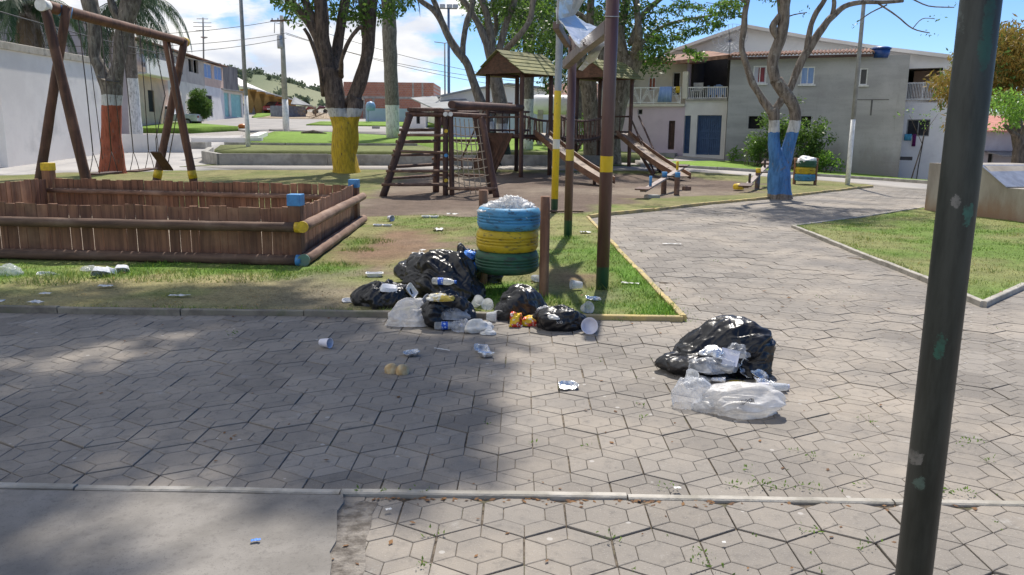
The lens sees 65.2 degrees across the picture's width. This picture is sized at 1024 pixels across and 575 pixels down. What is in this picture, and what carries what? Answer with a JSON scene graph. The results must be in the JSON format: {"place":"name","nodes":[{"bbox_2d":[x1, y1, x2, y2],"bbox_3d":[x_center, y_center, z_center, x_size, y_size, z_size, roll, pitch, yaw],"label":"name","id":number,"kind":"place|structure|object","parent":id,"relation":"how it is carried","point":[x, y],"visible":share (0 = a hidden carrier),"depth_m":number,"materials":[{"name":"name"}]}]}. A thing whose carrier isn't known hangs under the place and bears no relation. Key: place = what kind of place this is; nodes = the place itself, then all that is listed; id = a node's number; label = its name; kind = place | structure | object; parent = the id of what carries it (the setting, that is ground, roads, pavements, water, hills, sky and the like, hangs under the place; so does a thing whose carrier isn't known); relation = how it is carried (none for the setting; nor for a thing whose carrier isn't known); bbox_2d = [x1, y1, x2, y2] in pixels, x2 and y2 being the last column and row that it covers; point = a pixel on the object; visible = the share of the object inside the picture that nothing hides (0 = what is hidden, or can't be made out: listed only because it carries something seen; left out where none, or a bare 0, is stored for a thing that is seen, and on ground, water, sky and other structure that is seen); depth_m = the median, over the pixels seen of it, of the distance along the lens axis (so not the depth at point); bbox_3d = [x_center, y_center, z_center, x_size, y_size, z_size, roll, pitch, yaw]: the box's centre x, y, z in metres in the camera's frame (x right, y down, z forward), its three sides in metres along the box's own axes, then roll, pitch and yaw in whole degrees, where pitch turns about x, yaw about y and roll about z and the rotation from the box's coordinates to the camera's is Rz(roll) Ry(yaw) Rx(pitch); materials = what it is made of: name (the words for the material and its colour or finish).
{"place":"outdoors","nodes":[
{"label":"outdoors","id":0,"kind":"place"},
{"bbox_2d":[0,135,242,174],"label":"court","id":1,"kind":"object","parent":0,"point":[177,160],"visible":0.18,"depth_m":30.39,"materials":[{"name":"grey concrete"}]},
{"bbox_2d":[0,0,88,56],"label":"palm tree","id":2,"kind":"object","parent":1,"relation":"on","point":[30,32],"visible":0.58,"depth_m":40.68,"materials":[{"name":"green plant"}]},
{"bbox_2d":[0,41,103,166],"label":"boundary wall","id":3,"kind":"structure","parent":1,"relation":"on","point":[25,72],"depth_m":29.74,"materials":[{"name":"white paint"}]},
{"bbox_2d":[82,0,192,133],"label":"palm tree","id":4,"kind":"object","parent":1,"relation":"on","point":[132,80],"visible":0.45,"depth_m":45.25,"materials":[{"name":"green plant"}]},
{"bbox_2d":[122,134,183,151],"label":"wall","id":5,"kind":"structure","parent":1,"relation":"on","point":[140,144],"depth_m":36.09,"materials":[{"name":"paint"}]},
{"bbox_2d":[191,138,262,141],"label":"wall","id":6,"kind":"structure","parent":1,"relation":"on","point":[221,139],"depth_m":44.09,"materials":[{"name":"paint"}]},
{"bbox_2d":[143,122,237,133],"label":"lawn","id":7,"kind":"structure","parent":0,"point":[199,128],"depth_m":56.89,"materials":[{"name":"plant"}]},
{"bbox_2d":[202,118,442,134],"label":"street","id":8,"kind":"structure","parent":0,"point":[262,125],"depth_m":66.15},
{"bbox_2d":[306,121,442,127],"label":"island lawn","id":9,"kind":"structure","parent":0,"point":[360,123],"depth_m":69.10,"materials":[{"name":"plant"}]},
{"bbox_2d":[180,164,639,166],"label":"strip before wall","id":10,"kind":"structure","parent":0,"point":[217,165],"depth_m":31.16,"materials":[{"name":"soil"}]},
{"bbox_2d":[201,151,327,164],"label":"wall","id":11,"kind":"structure","parent":10,"relation":"on","point":[210,157],"depth_m":29.93,"materials":[{"name":"concrete"}]},
{"bbox_2d":[417,0,500,164],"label":"painted tree","id":12,"kind":"object","parent":10,"relation":"on","point":[456,49],"visible":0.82,"depth_m":30.20,"materials":[{"name":"brown plant"}]},
{"bbox_2d":[328,154,599,165],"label":"wall","id":13,"kind":"structure","parent":10,"relation":"on","point":[365,160],"depth_m":30.54,"materials":[{"name":"concrete"}]},
{"bbox_2d":[456,0,567,154],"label":"painted tree","id":14,"kind":"object","parent":10,"relation":"on","point":[487,29],"visible":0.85,"depth_m":31.01,"materials":[{"name":"green plant"}]},
{"bbox_2d":[214,144,639,162],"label":"lawn","id":15,"kind":"structure","parent":0,"point":[300,149],"depth_m":35.83,"materials":[{"name":"plant"}]},
{"bbox_2d":[239,0,250,146],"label":"street lamp","id":16,"kind":"object","parent":15,"relation":"on","point":[246,110],"visible":0.79,"depth_m":36.53,"materials":[{"name":"metal"}]},
{"bbox_2d":[286,143,416,145],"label":"wall","id":17,"kind":"structure","parent":15,"relation":"on","point":[384,144],"depth_m":38.85,"materials":[{"name":"concrete"}]},
{"bbox_2d":[0,169,869,314],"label":"playground ground","id":18,"kind":"structure","parent":0,"point":[533,186],"depth_m":10.63,"materials":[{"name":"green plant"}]},
{"bbox_2d":[80,0,141,173],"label":"painted tree","id":19,"kind":"object","parent":18,"relation":"on","point":[127,11],"visible":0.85,"depth_m":25.40,"materials":[{"name":"orange plant"}]},
{"bbox_2d":[34,0,197,188],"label":"swing set","id":20,"kind":"object","parent":18,"relation":"on","point":[58,83],"visible":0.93,"depth_m":15.69,"materials":[{"name":"brown wood"}]},
{"bbox_2d":[0,163,366,265],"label":"picket enclosure","id":21,"kind":"object","parent":18,"relation":"on","point":[47,213],"visible":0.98,"depth_m":9.14,"materials":[{"name":"brown wood"}]},
{"bbox_2d":[0,212,678,314],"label":"grass","id":22,"kind":"structure","parent":18,"relation":"on","point":[567,256],"depth_m":8.52,"materials":[{"name":"green plant"}]},
{"bbox_2d":[0,234,678,315],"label":"grass tufts","id":23,"kind":"object","parent":18,"relation":"on","point":[71,275],"visible":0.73,"depth_m":8.06,"materials":[{"name":"green plant"}]},
{"bbox_2d":[270,0,418,173],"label":"painted tree","id":24,"kind":"object","parent":18,"relation":"on","point":[344,113],"visible":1,"depth_m":26.68,"materials":[{"name":"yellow plant"}]},
{"bbox_2d":[350,279,412,308],"bbox_3d":[-1.114,0.042,6.956,0.533,0.231,0.404,-5,12,-26],"label":"rubbish bag","id":25,"kind":"object","parent":18,"relation":"on","point":[371,295],"visible":0.82,"depth_m":6.85,"materials":[{"name":"black"}]},
{"bbox_2d":[393,252,423,279],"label":"rubbish bag","id":26,"kind":"object","parent":18,"relation":"on","point":[399,270],"visible":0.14,"depth_m":7.92,"materials":[{"name":"clear"}]},
{"bbox_2d":[379,107,499,197],"bbox_3d":[-1.694,-3.281,19.484,2.857,2.193,1.862,1,11,0],"label":"climbing frame","id":27,"kind":"object","parent":18,"relation":"on","point":[481,135],"visible":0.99,"depth_m":18.99,"materials":[{"name":"brown wood"}]},
{"bbox_2d":[401,249,486,299],"bbox_3d":[-0.619,-0.137,7.290,0.575,0.420,0.765,-8,14,-39],"label":"rubbish bag","id":28,"kind":"object","parent":18,"relation":"on","point":[423,270],"visible":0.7,"depth_m":7.17,"materials":[{"name":"black plastic"}]},
{"bbox_2d":[475,190,550,296],"bbox_3d":[-0.002,-0.369,7.621,0.692,1.065,0.707,1,11,0],"label":"tyre bin","id":29,"kind":"object","parent":18,"relation":"on","point":[507,242],"visible":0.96,"depth_m":7.31,"materials":[{"name":"rubber"}]},
{"bbox_2d":[477,194,536,218],"bbox_3d":[-0.031,-0.755,7.493,0.598,0.238,0.570,1,11,0],"label":"trash","id":30,"kind":"object","parent":29,"relation":"in","point":[509,202],"visible":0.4,"depth_m":7.37,"materials":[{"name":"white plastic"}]},
{"bbox_2d":[494,283,547,320],"bbox_3d":[0.077,0.110,6.735,0.466,0.276,0.392,1,11,0],"label":"rubbish bag","id":31,"kind":"object","parent":18,"relation":"on","point":[524,300],"visible":0.76,"depth_m":6.59,"materials":[{"name":"black plastic"}]},
{"bbox_2d":[551,0,563,212],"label":"lamp post","id":32,"kind":"object","parent":18,"relation":"on","point":[556,121],"visible":0.66,"depth_m":15.13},
{"bbox_2d":[448,49,690,184],"bbox_3d":[2.028,-5.801,27.094,7.718,4.466,15.066,1,11,0],"label":"playhouse","id":33,"kind":"object","parent":18,"relation":"on","point":[516,66],"visible":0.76,"depth_m":27.38,"materials":[{"name":"brown wood"}]},
{"bbox_2d":[553,0,619,289],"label":"broken shelter frame","id":34,"kind":"object","parent":18,"relation":"on","point":[605,31],"visible":0.85,"depth_m":7.66,"materials":[{"name":"brown metal"}]},
{"bbox_2d":[558,0,595,48],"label":"bent metal sheet","id":35,"kind":"object","parent":34,"relation":"hanging from","point":[577,28],"visible":0.84,"depth_m":9.34,"materials":[{"name":"metal"}]},
{"bbox_2d":[579,42,603,70],"bbox_3d":[0.928,-2.772,9.545,0.074,0.298,1.408,-1,11,-8],"label":"torn metal strip","id":36,"kind":"object","parent":34,"relation":"hanging from","point":[592,55],"visible":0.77,"depth_m":9.39,"materials":[{"name":"metal"}]},
{"bbox_2d":[635,161,689,194],"bbox_3d":[4.037,-2.755,20.596,0.571,0.904,4.423,6,12,24],"label":"seesaw","id":37,"kind":"object","parent":18,"relation":"on","point":[676,172],"visible":0.92,"depth_m":20.52,"materials":[{"name":"white wood"}]},
{"bbox_2d":[738,159,768,189],"bbox_3d":[7.061,-3.129,22.588,0.618,0.950,3.301,6,12,27],"label":"seesaw","id":38,"kind":"object","parent":18,"relation":"on","point":[755,177],"visible":0.69,"depth_m":22.50,"materials":[{"name":"white wood"}]},
{"bbox_2d":[792,158,818,184],"bbox_3d":[9.145,-3.559,24.959,0.680,0.940,0.632,1,11,0],"label":"tyre bin","id":39,"kind":"object","parent":18,"relation":"on","point":[805,170],"visible":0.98,"depth_m":24.72,"materials":[{"name":"rubber"}]},
{"bbox_2d":[724,0,956,199],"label":"painted tree","id":40,"kind":"object","parent":18,"relation":"on","point":[779,177],"visible":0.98,"depth_m":19.05,"materials":[{"name":"blue plant"}]},
{"bbox_2d":[845,4,865,184],"bbox_3d":[11.331,-6.784,23.937,1.934,7.917,0.201,5,12,20],"label":"street lamp","id":41,"kind":"object","parent":18,"relation":"on","point":[852,124],"visible":0.79,"depth_m":24.44,"materials":[{"name":"white paint"}]},
{"bbox_2d":[250,131,635,152],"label":"lawn","id":42,"kind":"structure","parent":0,"point":[285,137],"depth_m":46.33,"materials":[{"name":"plant"}]},
{"bbox_2d":[356,0,419,137],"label":"palm tree","id":43,"kind":"object","parent":42,"relation":"on","point":[389,39],"visible":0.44,"depth_m":48.24,"materials":[{"name":"grey plant"}]},
{"bbox_2d":[448,113,547,137],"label":"street wall","id":44,"kind":"structure","parent":42,"relation":"on","point":[512,122],"depth_m":52.18,"materials":[{"name":"white paint"}]},
{"bbox_2d":[481,0,556,149],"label":"tree","id":45,"kind":"object","parent":42,"relation":"on","point":[528,97],"visible":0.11,"depth_m":39.64,"materials":[{"name":"green plant"}]},
{"bbox_2d":[533,95,566,144],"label":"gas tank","id":46,"kind":"object","parent":42,"relation":"on","point":[541,106],"visible":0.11,"depth_m":44.46,"materials":[{"name":"white metal"}]},
{"bbox_2d":[0,186,1023,574],"bbox_3d":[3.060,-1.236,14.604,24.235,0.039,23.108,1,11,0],"label":"hexagonal paving","id":47,"kind":"structure","parent":0,"point":[138,422],"depth_m":4.75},
{"bbox_2d":[0,489,343,574],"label":"concrete slab","id":48,"kind":"structure","parent":47,"relation":"on","point":[55,532],"depth_m":3.04,"materials":[{"name":"grey concrete"}]},
{"bbox_2d":[0,305,533,318],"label":"bed kerb","id":49,"kind":"structure","parent":47,"relation":"on","point":[168,311],"depth_m":6.65,"materials":[{"name":"grey concrete"}]},
{"bbox_2d":[330,502,377,574],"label":"mortar strip","id":50,"kind":"object","parent":47,"relation":"on","point":[354,520],"visible":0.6,"depth_m":3.04,"materials":[{"name":"grey concrete"}]},
{"bbox_2d":[385,298,427,326],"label":"carrier bag","id":51,"kind":"object","parent":47,"relation":"on","point":[404,312],"visible":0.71,"depth_m":6.33,"materials":[{"name":"plastic"}]},
{"bbox_2d":[420,289,476,329],"bbox_3d":[-0.518,0.157,6.384,0.477,0.301,0.327,1,11,0],"label":"rubbish bag","id":52,"kind":"object","parent":47,"relation":"on","point":[434,313],"visible":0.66,"depth_m":6.30,"materials":[{"name":"black"}]},
{"bbox_2d":[426,293,454,301],"bbox_3d":[-0.565,0.071,6.296,0.237,0.059,0.126,1,11,0],"label":"food wrapper","id":53,"kind":"object","parent":52,"relation":"on","point":[440,297],"visible":1,"depth_m":6.25,"materials":[{"name":"plastic"}]},
{"bbox_2d":[464,319,493,332],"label":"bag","id":54,"kind":"object","parent":47,"relation":"on","point":[475,325],"visible":0.89,"depth_m":6.16,"materials":[{"name":"plastic"}]},
{"bbox_2d":[0,482,1023,507],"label":"plaza kerb","id":55,"kind":"structure","parent":47,"relation":"on","point":[474,494],"depth_m":3.40,"materials":[{"name":"concrete"}]},
{"bbox_2d":[99,207,1001,568],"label":"leaf litter","id":56,"kind":"object","parent":47,"relation":"on","point":[567,499],"visible":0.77,"depth_m":3.37,"materials":[{"name":"brown plant"}]},
{"bbox_2d":[532,304,586,331],"bbox_3d":[0.407,0.233,6.319,0.454,0.194,0.289,-2,11,-13],"label":"rubbish bag","id":57,"kind":"object","parent":47,"relation":"on","point":[570,319],"visible":0.93,"depth_m":6.22,"materials":[{"name":"black"}]},
{"bbox_2d":[584,216,686,321],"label":"yellow bed kerb","id":58,"kind":"structure","parent":47,"relation":"on","point":[670,318],"depth_m":6.63,"materials":[{"name":"concrete"}]},
{"bbox_2d":[673,377,711,409],"bbox_3d":[1.028,0.592,4.547,0.248,0.181,0.164,1,11,0],"label":"plastic bag","id":59,"kind":"object","parent":47,"relation":"on","point":[691,394],"visible":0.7,"depth_m":4.61,"materials":[{"name":"plastic"}]},
{"bbox_2d":[654,315,775,379],"bbox_3d":[1.320,0.374,5.216,0.782,0.366,0.482,1,11,0],"label":"rubbish bag","id":60,"kind":"object","parent":47,"relation":"on","point":[758,341],"visible":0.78,"depth_m":5.12,"materials":[{"name":"black plastic"}]},
{"bbox_2d":[697,345,725,359],"bbox_3d":[1.277,0.403,5.079,0.197,0.073,0.136,5,12,20],"label":"foil wad","id":61,"kind":"object","parent":60,"relation":"in","point":[714,351],"visible":0.91,"depth_m":5.04,"materials":[{"name":"metal"}]},
{"bbox_2d":[721,347,739,366],"bbox_3d":[1.367,0.439,5.025,0.125,0.115,0.014,9,-23,10],"label":"folded paper","id":62,"kind":"object","parent":60,"relation":"in","point":[729,357],"visible":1,"depth_m":5.02,"materials":[{"name":"paper"}]},
{"bbox_2d":[588,185,873,217],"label":"playground kerb","id":63,"kind":"structure","parent":47,"relation":"on","point":[698,204],"depth_m":17.63,"materials":[{"name":"concrete"}]},
{"bbox_2d":[691,381,785,419],"bbox_3d":[1.257,0.609,4.458,0.514,0.182,0.296,1,11,0],"label":"carrier bag","id":64,"kind":"object","parent":47,"relation":"on","point":[741,400],"visible":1,"depth_m":4.37,"materials":[{"name":"plastic"}]},
{"bbox_2d":[791,207,1023,307],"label":"lawn kerb","id":65,"kind":"structure","parent":47,"relation":"on","point":[995,298],"depth_m":9.39,"materials":[{"name":"concrete"}]},
{"bbox_2d":[54,0,1023,112],"label":"sky","id":66,"kind":"structure","parent":0,"point":[417,32],"materials":[{"name":"blue"}]},
{"bbox_2d":[196,165,926,190],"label":"walkway","id":67,"kind":"structure","parent":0,"point":[901,185],"depth_m":29.26,"materials":[{"name":"concrete"}]},
{"bbox_2d":[640,164,927,183],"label":"walkway kerb","id":68,"kind":"structure","parent":67,"relation":"on","point":[820,175],"depth_m":31.13,"materials":[{"name":"concrete"}]},
{"bbox_2d":[143,75,1004,164],"bbox_3d":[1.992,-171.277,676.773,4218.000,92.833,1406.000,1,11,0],"label":"ground","id":69,"kind":"structure","parent":0,"point":[262,82],"depth_m":329.33,"materials":[{"name":"soil"}]},
{"bbox_2d":[0,0,129,133],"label":"hall","id":70,"kind":"structure","parent":69,"relation":"on","point":[125,116],"depth_m":48.75,"materials":[{"name":"paint"}]},
{"bbox_2d":[114,32,175,125],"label":"row house","id":71,"kind":"structure","parent":69,"relation":"on","point":[158,91],"depth_m":60.37,"materials":[{"name":"paint"}]},
{"bbox_2d":[161,48,192,121],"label":"row house","id":72,"kind":"structure","parent":69,"relation":"on","point":[184,90],"depth_m":68.69,"materials":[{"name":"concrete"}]},
{"bbox_2d":[177,53,208,120],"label":"row house","id":73,"kind":"structure","parent":69,"relation":"on","point":[195,71],"depth_m":72.52,"materials":[{"name":"paint"}]},
{"bbox_2d":[185,87,212,122],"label":"round shrub","id":74,"kind":"object","parent":69,"relation":"on","point":[198,102],"visible":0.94,"depth_m":64.77,"materials":[{"name":"green plant"}]},
{"bbox_2d":[197,59,227,120],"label":"row house","id":75,"kind":"structure","parent":69,"relation":"on","point":[213,75],"depth_m":78.59,"materials":[{"name":"paint"}]},
{"bbox_2d":[217,65,243,118],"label":"corner shop","id":76,"kind":"structure","parent":69,"relation":"on","point":[233,99],"depth_m":85.23,"materials":[{"name":"paint"}]},
{"bbox_2d":[238,78,295,113],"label":"market barn","id":77,"kind":"structure","parent":69,"relation":"on","point":[258,99],"depth_m":105.59,"materials":[{"name":"wood"}]},
{"bbox_2d":[270,15,291,130],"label":"utility pole","id":78,"kind":"object","parent":69,"relation":"on","point":[285,109],"visible":0.83,"depth_m":56.70,"materials":[{"name":"white paint"}]},
{"bbox_2d":[259,111,329,118],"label":"dirt yard","id":79,"kind":"structure","parent":69,"relation":"on","point":[326,115],"depth_m":88.18,"materials":[{"name":"soil"}]},
{"bbox_2d":[270,97,315,116],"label":"shed","id":80,"kind":"structure","parent":79,"relation":"on","point":[275,111],"depth_m":91.01,"materials":[{"name":"white"}]},
{"bbox_2d":[365,108,407,121],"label":"garden wall","id":81,"kind":"structure","parent":69,"relation":"on","point":[378,114],"depth_m":76.30,"materials":[{"name":"paint"}]},
{"bbox_2d":[343,82,440,118],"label":"unfinished house","id":82,"kind":"structure","parent":69,"relation":"on","point":[374,92],"depth_m":89.54,"materials":[{"name":"brick"}]},
{"bbox_2d":[224,63,566,105],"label":"hillside woods","id":83,"kind":"object","parent":69,"relation":"on","point":[259,71],"visible":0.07,"depth_m":358.71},
{"bbox_2d":[440,4,457,92],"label":"floodlight mast","id":84,"kind":"object","parent":69,"relation":"on","point":[449,7],"visible":0.88,"depth_m":74.97,"materials":[{"name":"metal"}]},
{"bbox_2d":[411,83,546,124],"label":"warehouse","id":85,"kind":"structure","parent":69,"relation":"on","point":[439,101],"depth_m":68.75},
{"bbox_2d":[525,0,743,163],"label":"tree","id":86,"kind":"object","parent":69,"relation":"on","point":[634,58],"visible":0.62,"depth_m":32.87,"materials":[{"name":"green plant"}]},
{"bbox_2d":[597,61,705,158],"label":"house","id":87,"kind":"structure","parent":69,"relation":"on","point":[664,123],"depth_m":41.40,"materials":[{"name":"white paint"}]},
{"bbox_2d":[657,86,671,101],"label":"bedsheet","id":88,"kind":"object","parent":87,"relation":"hanging from","point":[665,94],"visible":1,"depth_m":40.66,"materials":[{"name":"fabric"}]},
{"bbox_2d":[656,51,731,158],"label":"garage house","id":89,"kind":"structure","parent":69,"relation":"on","point":[705,126],"depth_m":40.42,"materials":[{"name":"white paint"}]},
{"bbox_2d":[664,25,952,179],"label":"gabled house","id":90,"kind":"structure","parent":69,"relation":"on","point":[923,64],"depth_m":39.01,"materials":[{"name":"white paint"}]},
{"bbox_2d":[906,119,929,135],"bbox_3d":[19.681,-7.734,38.773,1.016,0.795,0.070,8,13,34],"label":"window","id":91,"kind":"structure","parent":90,"relation":"in","point":[918,125],"depth_m":38.76,"materials":[{"name":"black glass"}]},
{"bbox_2d":[725,48,909,176],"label":"grey house","id":92,"kind":"structure","parent":69,"relation":"on","point":[824,86],"depth_m":36.72,"materials":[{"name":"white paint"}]},
{"bbox_2d":[798,67,815,85],"bbox_3d":[13.666,-9.767,37.029,0.769,0.864,0.170,5,12,22],"label":"window","id":93,"kind":"structure","parent":92,"relation":"in","point":[807,73],"depth_m":37.05,"materials":[{"name":"glass"}]},
{"bbox_2d":[871,46,891,57],"bbox_3d":[16.516,-10.534,35.814,0.840,0.522,0.840,1,11,0],"label":"water tank","id":94,"kind":"object","parent":92,"relation":"on","point":[882,51],"visible":0.98,"depth_m":35.53,"materials":[{"name":"plastic"}]},
{"bbox_2d":[924,13,1023,162],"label":"mango tree","id":95,"kind":"object","parent":69,"relation":"on","point":[1009,69],"visible":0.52,"depth_m":28.08,"materials":[{"name":"green plant"}]},
{"bbox_2d":[983,115,1023,162],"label":"red roofed house","id":96,"kind":"structure","parent":69,"relation":"on","point":[998,148],"depth_m":59.42,"materials":[{"name":"paint"}]},
{"bbox_2d":[987,86,1023,162],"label":"tree","id":97,"kind":"object","parent":69,"relation":"on","point":[1014,114],"visible":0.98,"depth_m":22.89,"materials":[{"name":"green plant"}]},
{"bbox_2d":[581,317,597,333],"bbox_3d":[0.601,0.298,6.186,0.132,0.132,0.046,3,-7,11],"label":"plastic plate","id":98,"kind":"object","parent":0,"point":[589,325],"visible":1,"depth_m":6.20,"materials":[{"name":"plastic"}]},
{"bbox_2d":[635,156,725,164],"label":"sidewalk","id":99,"kind":"structure","parent":0,"point":[676,158],"depth_m":38.37,"materials":[{"name":"concrete"}]},
{"bbox_2d":[343,496,1023,574],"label":"front paving","id":100,"kind":"structure","parent":0,"point":[978,541],"depth_m":3.06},
{"bbox_2d":[223,249,1002,574],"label":"weeds","id":101,"kind":"object","parent":100,"relation":"on","point":[753,479],"visible":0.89,"depth_m":3.48,"materials":[{"name":"plant"}]},
{"bbox_2d":[895,0,1002,574],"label":"metal pole","id":102,"kind":"object","parent":100,"relation":"on","point":[972,70],"visible":1,"depth_m":1.83,"materials":[{"name":"metal"}]},
{"bbox_2d":[640,161,924,179],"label":"lawn by grey house","id":103,"kind":"structure","parent":0,"point":[735,164],"depth_m":34.27,"materials":[{"name":"plant"}]},
{"bbox_2d":[739,96,838,171],"bbox_3d":[12.049,-6.671,34.941,4.350,3.616,1.814,1,11,0],"label":"bush","id":104,"kind":"object","parent":103,"relation":"on","point":[759,147],"visible":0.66,"depth_m":34.76,"materials":[{"name":"green plant"}]},
{"bbox_2d":[814,149,845,172],"bbox_3d":[13.419,-5.339,34.425,1.798,1.228,1.538,4,11,15],"label":"bush","id":105,"kind":"object","parent":103,"relation":"on","point":[821,162],"visible":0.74,"depth_m":34.20,"materials":[{"name":"green plant"}]},
{"bbox_2d":[797,208,1023,299],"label":"lawn","id":106,"kind":"structure","parent":0,"point":[980,261],"depth_m":11.45,"materials":[{"name":"plant"}]},
{"bbox_2d":[924,163,1023,221],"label":"concrete bunker","id":107,"kind":"object","parent":106,"relation":"on","point":[1001,194],"visible":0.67,"depth_m":15.11,"materials":[{"name":"concrete"}]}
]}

